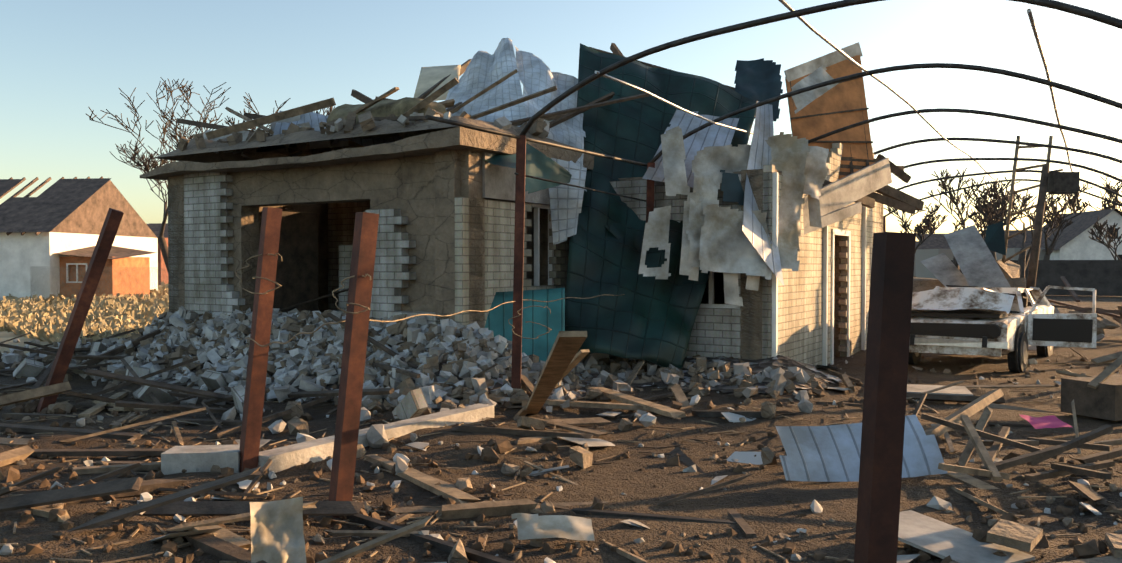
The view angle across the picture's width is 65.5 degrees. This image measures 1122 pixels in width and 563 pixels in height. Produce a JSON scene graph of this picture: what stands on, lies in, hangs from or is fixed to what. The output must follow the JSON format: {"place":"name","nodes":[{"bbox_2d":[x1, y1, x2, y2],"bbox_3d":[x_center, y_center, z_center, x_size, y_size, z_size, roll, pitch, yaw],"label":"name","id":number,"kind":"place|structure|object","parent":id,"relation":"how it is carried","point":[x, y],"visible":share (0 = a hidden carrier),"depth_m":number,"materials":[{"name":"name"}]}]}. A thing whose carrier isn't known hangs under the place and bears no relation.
{"place":"outdoors","nodes":[
{"label":"outdoors","id":0,"kind":"place"},
{"bbox_2d":[0,281,168,355],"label":"dry grass field","id":1,"kind":"structure","parent":0,"point":[43,320],"depth_m":22.91,"materials":[{"name":"yellow plant"}]},
{"bbox_2d":[0,276,1121,562],"bbox_3d":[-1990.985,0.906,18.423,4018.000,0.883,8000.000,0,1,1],"label":"ground","id":2,"kind":"structure","parent":0,"point":[768,492],"depth_m":6.41,"materials":[{"name":"brown soil"}]},
{"bbox_2d":[0,176,167,299],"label":"background buildings","id":3,"kind":"structure","parent":2,"relation":"on","point":[59,223],"depth_m":36.91,"materials":[{"name":"white paint"}]},
{"bbox_2d":[30,266,168,306],"bbox_3d":[-28.099,0.036,40.531,31.114,1.500,23.379,0,1,1],"label":"chain link fence","id":4,"kind":"object","parent":2,"relation":"on","point":[123,273],"depth_m":31.38,"materials":[{"name":"brown"}]},
{"bbox_2d":[86,77,230,271],"bbox_3d":[-11.770,-2.536,26.101,4.075,7.257,5.881,0,1,-10],"label":"tree","id":5,"kind":"object","parent":2,"relation":"on","point":[161,238],"visible":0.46,"depth_m":25.79,"materials":[{"name":"brown plant"}]},
{"bbox_2d":[37,207,378,517],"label":"metal posts","id":6,"kind":"object","parent":2,"relation":"on","point":[352,371],"visible":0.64,"depth_m":6.42,"materials":[{"name":"brown metal"}]},
{"bbox_2d":[222,92,290,132],"bbox_3d":[-10.970,-3.293,35.432,2.512,8.413,6.192,0,1,19],"label":"tree","id":7,"kind":"object","parent":2,"relation":"on","point":[228,121],"visible":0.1,"depth_m":34.25,"materials":[{"name":"brown plant"}]},
{"bbox_2d":[250,497,305,562],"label":"white scrap","id":8,"kind":"object","parent":2,"relation":"on","point":[277,535],"visible":1,"depth_m":4.52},
{"bbox_2d":[314,106,334,115],"bbox_3d":[-8.791,-2.770,31.941,3.327,7.551,4.424,0,1,1],"label":"tree","id":9,"kind":"object","parent":2,"relation":"on","point":[331,108],"visible":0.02,"depth_m":31.68,"materials":[{"name":"plant"}]},
{"bbox_2d":[168,150,569,327],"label":"block walls","id":10,"kind":"structure","parent":2,"relation":"on","point":[445,236],"depth_m":11.67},
{"bbox_2d":[140,126,593,179],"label":"roof slab","id":11,"kind":"structure","parent":10,"relation":"on","point":[457,138],"depth_m":11.09,"materials":[{"name":"beige concrete"}]},
{"bbox_2d":[154,116,585,162],"bbox_3d":[-2.879,-2.050,13.094,6.010,0.335,3.100,1,1,32],"label":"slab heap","id":12,"kind":"object","parent":10,"relation":"on","point":[193,153],"visible":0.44,"depth_m":12.21,"materials":[{"name":"concrete"}]},
{"bbox_2d":[203,130,268,149],"bbox_3d":[-5.223,-2.313,14.055,1.780,0.474,0.329,1,1,28],"label":"metal sheet","id":13,"kind":"object","parent":12,"relation":"on","point":[245,134],"visible":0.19,"depth_m":14.16,"materials":[{"name":"metal"}]},
{"bbox_2d":[242,144,296,153],"bbox_3d":[-4.619,-2.193,13.730,1.744,0.375,0.437,1,1,33],"label":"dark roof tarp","id":14,"kind":"object","parent":12,"relation":"on","point":[271,148],"visible":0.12,"depth_m":13.47,"materials":[{"name":"black plastic"}]},
{"bbox_2d":[274,111,327,134],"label":"corrugated metal sheet","id":15,"kind":"object","parent":12,"relation":"on","point":[313,119],"visible":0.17,"depth_m":13.20,"materials":[{"name":"grey metal"}]},
{"bbox_2d":[331,136,401,145],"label":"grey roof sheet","id":16,"kind":"object","parent":12,"relation":"on","point":[367,142],"visible":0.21,"depth_m":12.02,"materials":[{"name":"grey metal"}]},
{"bbox_2d":[327,97,455,138],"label":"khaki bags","id":17,"kind":"object","parent":12,"relation":"on","point":[386,108],"visible":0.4,"depth_m":11.72,"materials":[{"name":"brown fabric"}]},
{"bbox_2d":[177,69,651,158],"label":"broken roof timbers","id":18,"kind":"object","parent":12,"relation":"on","point":[540,127],"visible":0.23,"depth_m":12.43,"materials":[{"name":"brown wood"}]},
{"bbox_2d":[445,38,526,126],"bbox_3d":[-1.389,-3.053,13.718,1.453,2.102,3.372,0,1,-9],"label":"foil","id":19,"kind":"object","parent":12,"relation":"on","point":[484,70],"visible":0.73,"depth_m":14.03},
{"bbox_2d":[481,131,515,167],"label":"green tarp slab","id":20,"kind":"structure","parent":10,"relation":"on","point":[506,160],"depth_m":10.79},
{"bbox_2d":[525,143,571,193],"bbox_3d":[-0.180,-1.377,10.536,0.770,0.661,0.041,-1,1,-33],"label":"green tarp slab","id":21,"kind":"object","parent":10,"relation":"attached to","point":[539,164],"depth_m":10.50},
{"bbox_2d":[514,45,586,191],"bbox_3d":[-0.106,-2.614,13.328,1.030,2.737,3.151,0,1,-8],"label":"metal sheet","id":22,"kind":"object","parent":10,"relation":"on","point":[536,74],"visible":0.6,"depth_m":13.46,"materials":[{"name":"silver metal"}]},
{"bbox_2d":[549,158,586,244],"bbox_3d":[0.074,-1.087,11.736,0.548,1.203,0.115,0,1,5],"label":"foil","id":23,"kind":"object","parent":10,"relation":"attached to","point":[565,204],"visible":0.79,"depth_m":11.73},
{"bbox_2d":[0,288,827,490],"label":"rubble bricks","id":24,"kind":"object","parent":2,"relation":"on","point":[422,347],"visible":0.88,"depth_m":10.37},
{"bbox_2d":[70,369,84,373],"bbox_3d":[-6.413,1.228,11.672,0.259,0.141,0.247,0,1,15],"label":"scrap","id":25,"kind":"object","parent":24,"relation":"on","point":[77,371],"visible":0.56,"depth_m":11.65,"materials":[{"name":"brown wood"}]},
{"bbox_2d":[26,323,843,408],"bbox_3d":[-3.125,0.935,12.493,13.336,0.802,4.884,1,1,27],"label":"rubble","id":26,"kind":"object","parent":2,"relation":"on","point":[781,361],"visible":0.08,"depth_m":10.87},
{"bbox_2d":[485,288,564,361],"bbox_3d":[-0.526,0.740,10.754,1.144,1.313,0.806,0,1,1],"label":"teal sheet","id":27,"kind":"object","parent":2,"relation":"on","point":[498,318],"visible":0.29,"depth_m":10.90,"materials":[{"name":"teal metal"}]},
{"bbox_2d":[511,513,594,540],"bbox_3d":[-0.048,1.414,5.026,0.469,0.123,0.184,0,1,-5],"label":"white scrap","id":28,"kind":"object","parent":2,"relation":"on","point":[532,526],"visible":1,"depth_m":5.03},
{"bbox_2d":[0,312,1121,562],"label":"ground debris","id":29,"kind":"object","parent":2,"relation":"on","point":[1008,538],"visible":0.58,"depth_m":6.23,"materials":[{"name":"brown wood"}]},
{"bbox_2d":[328,143,882,368],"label":"house walls","id":30,"kind":"structure","parent":2,"relation":"on","point":[814,310],"depth_m":12.81,"materials":[{"name":"white brick"}]},
{"bbox_2d":[418,42,923,234],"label":"wooden boards","id":31,"kind":"object","parent":30,"relation":"on","point":[864,174],"visible":0.69,"depth_m":14.67,"materials":[{"name":"brown wood"}]},
{"bbox_2d":[414,65,460,100],"bbox_3d":[-2.197,-3.544,15.603,0.834,0.895,1.423,0,1,1],"label":"metal sheet","id":32,"kind":"object","parent":31,"relation":"on","point":[429,77],"visible":0.62,"depth_m":15.79,"materials":[{"name":"grey metal"}]},
{"bbox_2d":[734,58,782,120],"bbox_3d":[2.954,-2.945,13.339,0.947,1.091,0.718,0,1,1],"label":"dark tarp top","id":33,"kind":"object","parent":31,"relation":"on","point":[759,80],"visible":0.73,"depth_m":13.41,"materials":[{"name":"blue fabric"}]},
{"bbox_2d":[791,65,838,113],"bbox_3d":[3.814,-2.931,13.256,0.906,0.872,0.269,-1,1,-34],"label":"tarp","id":34,"kind":"object","parent":31,"relation":"attached to","point":[816,76],"visible":0.88,"depth_m":13.22,"materials":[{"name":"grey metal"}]},
{"bbox_2d":[661,126,689,195],"bbox_3d":[1.525,-1.608,11.625,0.368,0.966,0.276,0,1,1],"label":"tarp","id":35,"kind":"object","parent":30,"relation":"hanging from","point":[673,151],"visible":1,"depth_m":11.61,"materials":[{"name":"grey fabric"}]},
{"bbox_2d":[642,109,738,187],"bbox_3d":[1.875,-1.862,12.248,0.881,1.263,1.458,1,1,34],"label":"metal sheet","id":36,"kind":"object","parent":30,"relation":"attached to","point":[711,135],"visible":0.58,"depth_m":12.38,"materials":[{"name":"grey metal"}]},
{"bbox_2d":[720,170,743,204],"bbox_3d":[2.361,-1.249,11.618,0.480,0.489,0.085,0,1,1],"label":"dark tarp hole","id":37,"kind":"object","parent":30,"relation":"attached to","point":[731,187],"visible":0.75,"depth_m":11.62,"materials":[{"name":"blue fabric"}]},
{"bbox_2d":[686,132,809,270],"bbox_3d":[2.498,-1.086,11.591,1.785,1.896,0.682,0,1,-3],"label":"tarp","id":38,"kind":"object","parent":30,"relation":"hanging from","point":[788,154],"visible":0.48,"depth_m":11.72,"materials":[{"name":"grey fabric"}]},
{"bbox_2d":[679,193,701,280],"bbox_3d":[1.695,-0.586,11.405,0.280,1.157,0.170,0,1,12],"label":"hang strip","id":39,"kind":"object","parent":38,"relation":"hanging from","point":[692,273],"visible":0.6,"depth_m":11.37,"materials":[{"name":"grey fabric"}]},
{"bbox_2d":[745,275,759,290],"bbox_3d":[2.534,-0.391,11.449,0.180,1.020,0.290,0,1,21],"label":"hang strip","id":40,"kind":"object","parent":30,"relation":"hanging from","point":[752,282],"visible":0.12,"depth_m":11.34,"materials":[{"name":"grey fabric"}]},
{"bbox_2d":[742,101,783,285],"bbox_3d":[2.620,-1.219,11.614,0.551,2.555,1.111,0,1,4],"label":"metal sheet","id":41,"kind":"object","parent":30,"relation":"hanging from","point":[760,156],"visible":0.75,"depth_m":11.48,"materials":[{"name":"white metal"}]},
{"bbox_2d":[699,204,771,279],"bbox_3d":[2.249,-0.512,11.245,1.015,0.976,0.305,0,1,-6],"label":"tarp","id":42,"kind":"object","parent":41,"relation":"attached to","point":[726,246],"visible":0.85,"depth_m":11.30,"materials":[{"name":"grey fabric"}]},
{"bbox_2d":[723,272,742,305],"bbox_3d":[2.221,-0.289,11.361,0.286,1.219,0.137,0,1,1],"label":"hang strip","id":43,"kind":"object","parent":42,"relation":"hanging from","point":[731,292],"visible":0.4,"depth_m":11.32,"materials":[{"name":"grey fabric"}]},
{"bbox_2d":[808,194,821,227],"bbox_3d":[3.567,-1.260,12.426,0.241,1.002,0.255,0,1,1],"label":"hang strip","id":44,"kind":"object","parent":30,"relation":"hanging from","point":[814,212],"visible":0.35,"depth_m":12.35,"materials":[{"name":"grey fabric"}]},
{"bbox_2d":[803,146,828,198],"bbox_3d":[3.433,-1.573,12.336,0.912,0.842,0.287,0,1,-14],"label":"tarp","id":45,"kind":"object","parent":30,"relation":"attached to","point":[816,171],"visible":0.56,"depth_m":12.41,"materials":[{"name":"grey fabric"}]},
{"bbox_2d":[565,43,756,368],"bbox_3d":[1.154,-1.323,12.286,2.828,4.946,2.855,0,1,20],"label":"collapsed roof sheet","id":46,"kind":"object","parent":2,"relation":"on","point":[649,318],"visible":0.69,"depth_m":12.16,"materials":[{"name":"teal fabric"}]},
{"bbox_2d":[578,49,625,238],"bbox_3d":[0.600,-2.094,13.131,0.826,3.354,2.168,0,1,1],"label":"metal sheet","id":47,"kind":"object","parent":46,"relation":"on","point":[617,230],"visible":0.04,"depth_m":12.26,"materials":[{"name":"teal metal"}]},
{"bbox_2d":[638,206,670,278],"bbox_3d":[1.240,-0.519,11.496,0.454,0.977,0.279,0,1,1],"label":"tarp","id":48,"kind":"object","parent":46,"relation":"attached to","point":[656,232],"visible":1,"depth_m":11.52,"materials":[{"name":"grey fabric"}]},
{"bbox_2d":[425,0,1121,388],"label":"greenhouse frame","id":49,"kind":"object","parent":2,"relation":"on","point":[521,138],"visible":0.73,"depth_m":9.61,"materials":[{"name":"metal"}]},
{"bbox_2d":[235,253,723,346],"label":"wires","id":50,"kind":"object","parent":49,"relation":"attached to","point":[367,308],"visible":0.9,"depth_m":6.42,"materials":[{"name":"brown metal"}]},
{"bbox_2d":[775,415,947,481],"bbox_3d":[2.210,1.245,6.548,1.212,0.427,0.424,0,1,-4],"label":"scrap metal","id":51,"kind":"object","parent":2,"relation":"on","point":[830,453],"visible":0.73,"depth_m":6.51,"materials":[{"name":"silver metal"}]},
{"bbox_2d":[854,232,915,562],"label":"rusty post","id":52,"kind":"object","parent":2,"relation":"on","point":[884,400],"visible":1,"depth_m":3.61,"materials":[{"name":"brown metal"}]},
{"bbox_2d":[884,203,940,251],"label":"tree","id":53,"kind":"object","parent":2,"relation":"on","point":[905,227],"visible":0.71,"depth_m":88.32,"materials":[{"name":"brown plant"}]},
{"bbox_2d":[911,209,947,233],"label":"tree","id":54,"kind":"object","parent":2,"relation":"on","point":[935,223],"visible":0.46,"depth_m":109.13,"materials":[{"name":"brown plant"}]},
{"bbox_2d":[928,168,1032,268],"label":"tree","id":55,"kind":"object","parent":2,"relation":"on","point":[952,198],"visible":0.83,"depth_m":43.19,"materials":[{"name":"brown plant"}]},
{"bbox_2d":[963,178,1020,259],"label":"tree","id":56,"kind":"object","parent":2,"relation":"on","point":[983,198],"visible":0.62,"depth_m":59.85,"materials":[{"name":"brown plant"}]},
{"bbox_2d":[967,200,1019,237],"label":"tree","id":57,"kind":"object","parent":2,"relation":"on","point":[975,220],"visible":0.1,"depth_m":82.97,"materials":[{"name":"brown plant"}]},
{"bbox_2d":[908,285,1096,372],"bbox_3d":[7.278,0.706,14.213,2.530,1.325,4.347,1,1,37],"label":"wrecked car","id":58,"kind":"object","parent":2,"relation":"on","point":[1013,324],"visible":0.88,"depth_m":13.14,"materials":[{"name":"paint"}]},
{"bbox_2d":[911,209,1121,349],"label":"background buildings","id":59,"kind":"structure","parent":2,"relation":"on","point":[1079,258],"depth_m":43.73,"materials":[{"name":"white paint"}]},
{"bbox_2d":[978,176,1064,277],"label":"tree","id":60,"kind":"object","parent":2,"relation":"on","point":[1023,259],"visible":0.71,"depth_m":40.01,"materials":[{"name":"brown plant"}]},
{"bbox_2d":[1002,136,1079,299],"bbox_3d":[10.633,-0.975,19.504,1.216,4.792,1.998,0,1,12],"label":"utility pole","id":61,"kind":"object","parent":2,"relation":"on","point":[1055,182],"visible":0.83,"depth_m":18.73,"materials":[{"name":"brown wood"}]},
{"bbox_2d":[1019,414,1072,428],"bbox_3d":[4.591,1.322,8.271,0.400,0.102,0.245,0,1,-11],"label":"pink scrap","id":62,"kind":"object","parent":2,"relation":"on","point":[1051,421],"visible":1,"depth_m":8.26,"materials":[{"name":"pink fabric"}]},
{"bbox_2d":[1035,183,1087,259],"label":"tree","id":63,"kind":"object","parent":2,"relation":"on","point":[1059,222],"visible":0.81,"depth_m":68.70,"materials":[{"name":"brown plant"}]},
{"bbox_2d":[1046,184,1092,213],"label":"tree","id":64,"kind":"object","parent":2,"relation":"on","point":[1076,205],"visible":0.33,"depth_m":98.94,"materials":[{"name":"brown plant"}]},
{"bbox_2d":[1085,175,1121,210],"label":"tree","id":65,"kind":"object","parent":2,"relation":"on","point":[1114,197],"visible":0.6,"depth_m":79.24,"materials":[{"name":"brown plant"}]},
{"bbox_2d":[1088,217,1121,259],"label":"tree","id":66,"kind":"object","parent":2,"relation":"on","point":[1100,228],"visible":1,"depth_m":60.10,"materials":[{"name":"brown plant"}]},
{"bbox_2d":[1102,198,1121,211],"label":"tree","id":67,"kind":"object","parent":2,"relation":"on","point":[1105,206],"visible":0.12,"depth_m":95.72,"materials":[{"name":"brown plant"}]},
{"bbox_2d":[0,0,1121,240],"label":"sky","id":68,"kind":"structure","parent":0,"point":[60,59],"materials":[{"name":"blue"}]}
]}

